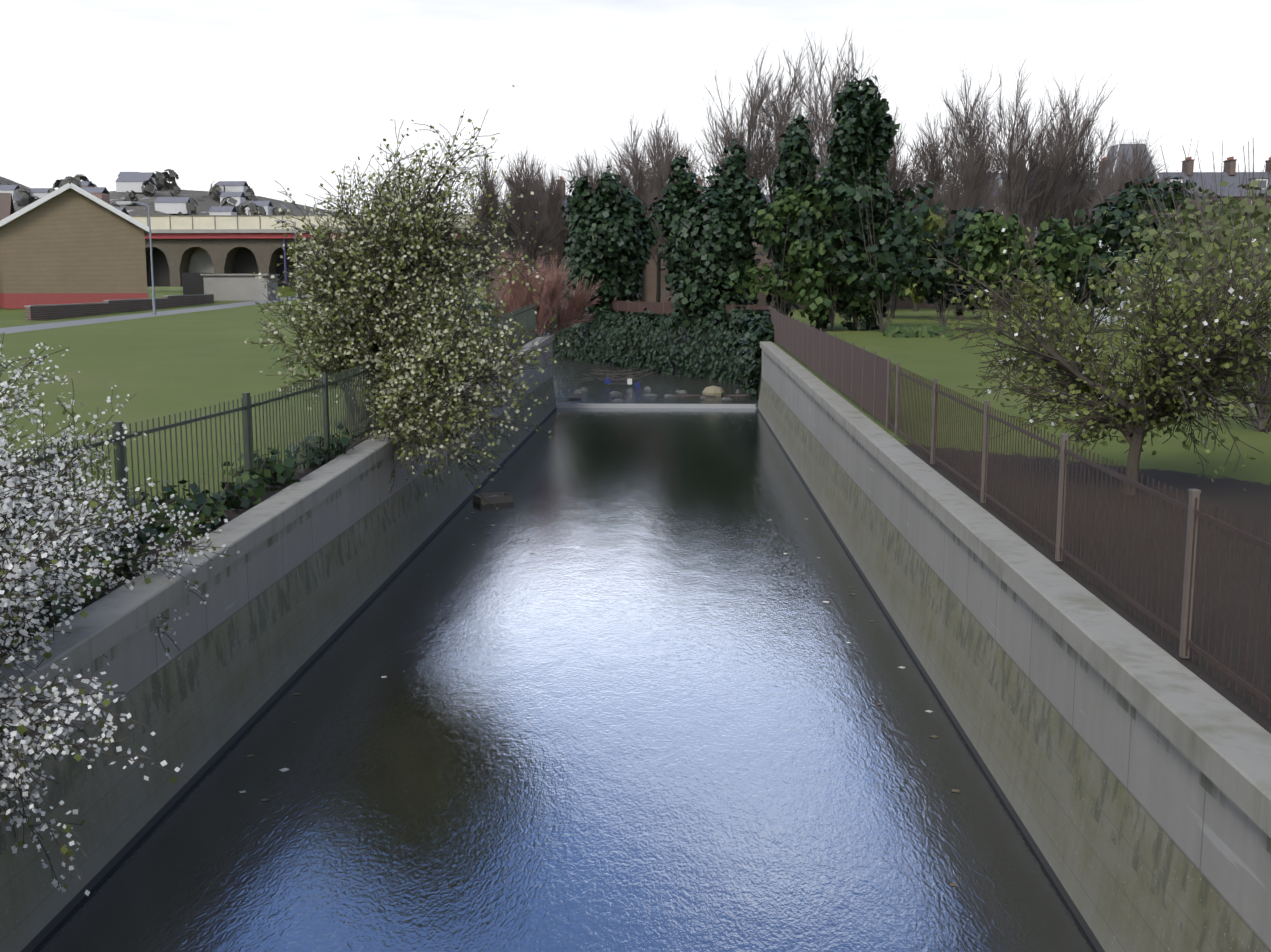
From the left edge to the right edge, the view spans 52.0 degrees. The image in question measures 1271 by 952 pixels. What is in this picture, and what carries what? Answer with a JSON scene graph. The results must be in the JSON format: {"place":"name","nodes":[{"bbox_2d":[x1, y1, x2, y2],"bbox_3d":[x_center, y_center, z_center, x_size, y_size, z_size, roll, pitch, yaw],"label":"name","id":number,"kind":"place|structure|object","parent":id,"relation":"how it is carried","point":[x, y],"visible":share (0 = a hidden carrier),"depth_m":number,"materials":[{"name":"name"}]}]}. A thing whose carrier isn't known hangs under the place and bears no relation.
{"place":"outdoors","nodes":[
{"label":"outdoors","id":0,"kind":"place"},
{"bbox_2d":[0,294,315,332],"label":"asphalt footpath","id":1,"kind":"structure","parent":0,"point":[75,322],"depth_m":64.92,"materials":[{"name":"grey asphalt"}]},
{"bbox_2d":[278,287,311,300],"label":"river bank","id":2,"kind":"structure","parent":0,"point":[281,290],"depth_m":111.63,"materials":[{"name":"green plant"}]},
{"bbox_2d":[32,408,1096,951],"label":"water","id":3,"kind":"structure","parent":0,"point":[632,690],"depth_m":12.63,"materials":[{"name":"blue liquid"}]},
{"bbox_2d":[473,492,513,504],"bbox_3d":[-3.036,0.476,27.805,0.750,0.155,0.500,-4,9,-26],"label":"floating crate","id":4,"kind":"object","parent":3,"relation":"on","point":[500,497],"visible":0.92,"depth_m":27.66,"materials":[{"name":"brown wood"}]},
{"bbox_2d":[239,413,959,885],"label":"floating leaves","id":5,"kind":"object","parent":3,"relation":"on","point":[823,601],"visible":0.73,"depth_m":14.22,"materials":[{"name":"beige plant"}]},
{"bbox_2d":[0,287,1270,733],"bbox_3d":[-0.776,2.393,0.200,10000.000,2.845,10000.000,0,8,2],"label":"ground","id":6,"kind":"structure","parent":0,"point":[168,367],"depth_m":21.65,"materials":[{"name":"green plant"}]},
{"bbox_2d":[0,183,151,308],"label":"brick building","id":7,"kind":"structure","parent":6,"relation":"on","point":[68,243],"depth_m":78.11,"materials":[{"name":"brown brick"}]},
{"bbox_2d":[0,333,239,895],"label":"blossom tree","id":8,"kind":"object","parent":6,"relation":"on","point":[31,577],"visible":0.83,"depth_m":9.58,"materials":[{"name":"white plant"}]},
{"bbox_2d":[24,273,279,319],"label":"low wall","id":9,"kind":"structure","parent":6,"relation":"on","point":[201,288],"depth_m":89.46,"materials":[{"name":"grey concrete"}]},
{"bbox_2d":[0,169,340,215],"bbox_3d":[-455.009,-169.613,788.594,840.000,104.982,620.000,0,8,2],"label":"hillside houses","id":10,"kind":"structure","parent":6,"relation":"on","point":[157,193],"depth_m":717.59,"materials":[{"name":"grey"}]},
{"bbox_2d":[0,412,368,648],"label":"bank scrub","id":11,"kind":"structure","parent":6,"relation":"on","point":[193,504],"depth_m":14.22,"materials":[{"name":"green plant"}]},
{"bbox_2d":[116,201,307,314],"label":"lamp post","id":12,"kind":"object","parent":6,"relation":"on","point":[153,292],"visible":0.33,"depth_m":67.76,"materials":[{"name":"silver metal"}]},
{"bbox_2d":[0,302,540,581],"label":"fence railings","id":13,"kind":"object","parent":6,"relation":"on","point":[527,321],"visible":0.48,"depth_m":16.49,"materials":[{"name":"black metal"}]},
{"bbox_2d":[0,332,556,951],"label":"channel wall","id":14,"kind":"structure","parent":6,"relation":"on","point":[312,568],"depth_m":12.76,"materials":[{"name":"concrete"}]},
{"bbox_2d":[131,214,555,286],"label":"railway viaduct","id":15,"kind":"object","parent":6,"relation":"on","point":[232,244],"visible":0.17,"depth_m":147.95,"materials":[{"name":"brick"}]},
{"bbox_2d":[280,286,500,298],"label":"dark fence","id":16,"kind":"object","parent":6,"relation":"on","point":[311,297],"visible":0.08,"depth_m":98.24,"materials":[{"name":"paint"}]},
{"bbox_2d":[244,110,582,508],"bbox_3d":[-3.838,-2.766,21.659,5.524,6.426,5.591,0,8,2],"label":"flowering bush","id":17,"kind":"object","parent":6,"relation":"on","point":[385,309],"depth_m":21.19,"materials":[{"name":"green plant"}]},
{"bbox_2d":[475,247,604,337],"bbox_3d":[-3.575,-6.598,46.712,4.407,3.344,3.130,-5,10,-32],"label":"reddish shrub","id":18,"kind":"object","parent":6,"relation":"on","point":[515,297],"visible":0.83,"depth_m":46.34,"materials":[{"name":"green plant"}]},
{"bbox_2d":[444,311,761,408],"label":"bank wall","id":19,"kind":"structure","parent":6,"relation":"on","point":[705,331],"depth_m":65.28,"materials":[{"name":"black"}]},
{"bbox_2d":[445,303,781,407],"bbox_3d":[-5.324,-9.114,80.468,5.254,3.697,69.324,-3,9,-20],"label":"wall ivy","id":20,"kind":"object","parent":19,"relation":"attached to","point":[754,328],"visible":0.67,"depth_m":62.65,"materials":[{"name":"green plant"}]},
{"bbox_2d":[556,403,756,407],"bbox_3d":[0.796,-2.320,48.683,8.400,0.754,0.150,0,8,2],"label":"weir","id":21,"kind":"object","parent":19,"relation":"attached to","point":[577,405],"visible":0.1,"depth_m":48.57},
{"bbox_2d":[559,166,660,335],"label":"ivy tree","id":22,"kind":"object","parent":6,"relation":"on","point":[611,242],"visible":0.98,"depth_m":71.92,"materials":[{"name":"green plant"}]},
{"bbox_2d":[647,138,763,332],"bbox_3d":[3.269,-11.000,61.198,5.505,9.412,3.705,0,8,2],"label":"ivy tree","id":23,"kind":"object","parent":6,"relation":"on","point":[710,247],"visible":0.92,"depth_m":60.70,"materials":[{"name":"green plant"}]},
{"bbox_2d":[558,299,890,424],"bbox_3d":[2.359,-6.311,53.978,7.405,1.484,65.178,-1,9,-10],"label":"sheeted fence","id":24,"kind":"object","parent":6,"relation":"on","point":[856,374],"visible":0.67,"depth_m":29.75,"materials":[{"name":"brown metal"}]},
{"bbox_2d":[737,68,916,330],"bbox_3d":[8.817,-12.291,59.784,8.282,12.069,4.837,0,8,2],"label":"ivy-covered tree","id":25,"kind":"object","parent":6,"relation":"on","point":[866,126],"visible":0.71,"depth_m":58.80,"materials":[{"name":"green plant"}]},
{"bbox_2d":[460,24,1222,320],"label":"bare trees","id":26,"kind":"object","parent":6,"relation":"on","point":[1061,182],"visible":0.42,"depth_m":93.79,"materials":[{"name":"brown plant"}]},
{"bbox_2d":[493,237,1258,308],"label":"railway embankment","id":27,"kind":"structure","parent":6,"relation":"on","point":[649,283],"depth_m":110.50,"materials":[{"name":"red brick"}]},
{"bbox_2d":[557,139,1270,246],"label":"distant buildings","id":28,"kind":"structure","parent":6,"relation":"on","point":[1230,174],"depth_m":170.88,"materials":[{"name":"red brick"}]},
{"bbox_2d":[726,139,1270,337],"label":"shrubs","id":29,"kind":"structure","parent":6,"relation":"on","point":[922,278],"depth_m":56.71,"materials":[{"name":"green plant"}]},
{"bbox_2d":[757,341,1270,951],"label":"channel wall","id":30,"kind":"structure","parent":6,"relation":"on","point":[1123,763],"depth_m":10.29,"materials":[{"name":"concrete"}]},
{"bbox_2d":[886,359,1270,718],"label":"fence railings","id":31,"kind":"object","parent":6,"relation":"on","point":[1191,508],"visible":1,"depth_m":11.06,"materials":[{"name":"brown metal"}]},
{"bbox_2d":[926,216,1270,494],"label":"tree","id":32,"kind":"object","parent":6,"relation":"on","point":[1199,358],"visible":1,"depth_m":15.46,"materials":[{"name":"green plant"}]},
{"bbox_2d":[1094,240,1131,324],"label":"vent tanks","id":33,"kind":"object","parent":6,"relation":"on","point":[1109,317],"visible":0.08,"depth_m":68.19,"materials":[{"name":"metal"}]},
{"bbox_2d":[1082,141,1270,431],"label":"tree","id":34,"kind":"object","parent":6,"relation":"on","point":[1259,217],"visible":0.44,"depth_m":25.12,"materials":[{"name":"green plant"}]},
{"bbox_2d":[0,0,1270,214],"label":"sky","id":35,"kind":"structure","parent":0,"point":[290,93],"materials":[{"name":"white"}]},
{"bbox_2d":[553,357,754,403],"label":"water","id":36,"kind":"structure","parent":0,"point":[569,374],"depth_m":56.28,"materials":[{"name":"grey liquid"}]},
{"bbox_2d":[574,386,741,401],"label":"weir rocks","id":37,"kind":"object","parent":36,"relation":"on","point":[615,393],"visible":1,"depth_m":52.84,"materials":[{"name":"grey stone"}]},
{"bbox_2d":[568,367,749,399],"bbox_3d":[1.059,-3.875,53.775,7.136,0.837,7.697,0,8,2],"label":"weir debris","id":38,"kind":"object","parent":36,"relation":"on","point":[712,391],"visible":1,"depth_m":56.34,"materials":[{"name":"grey"}]}
]}

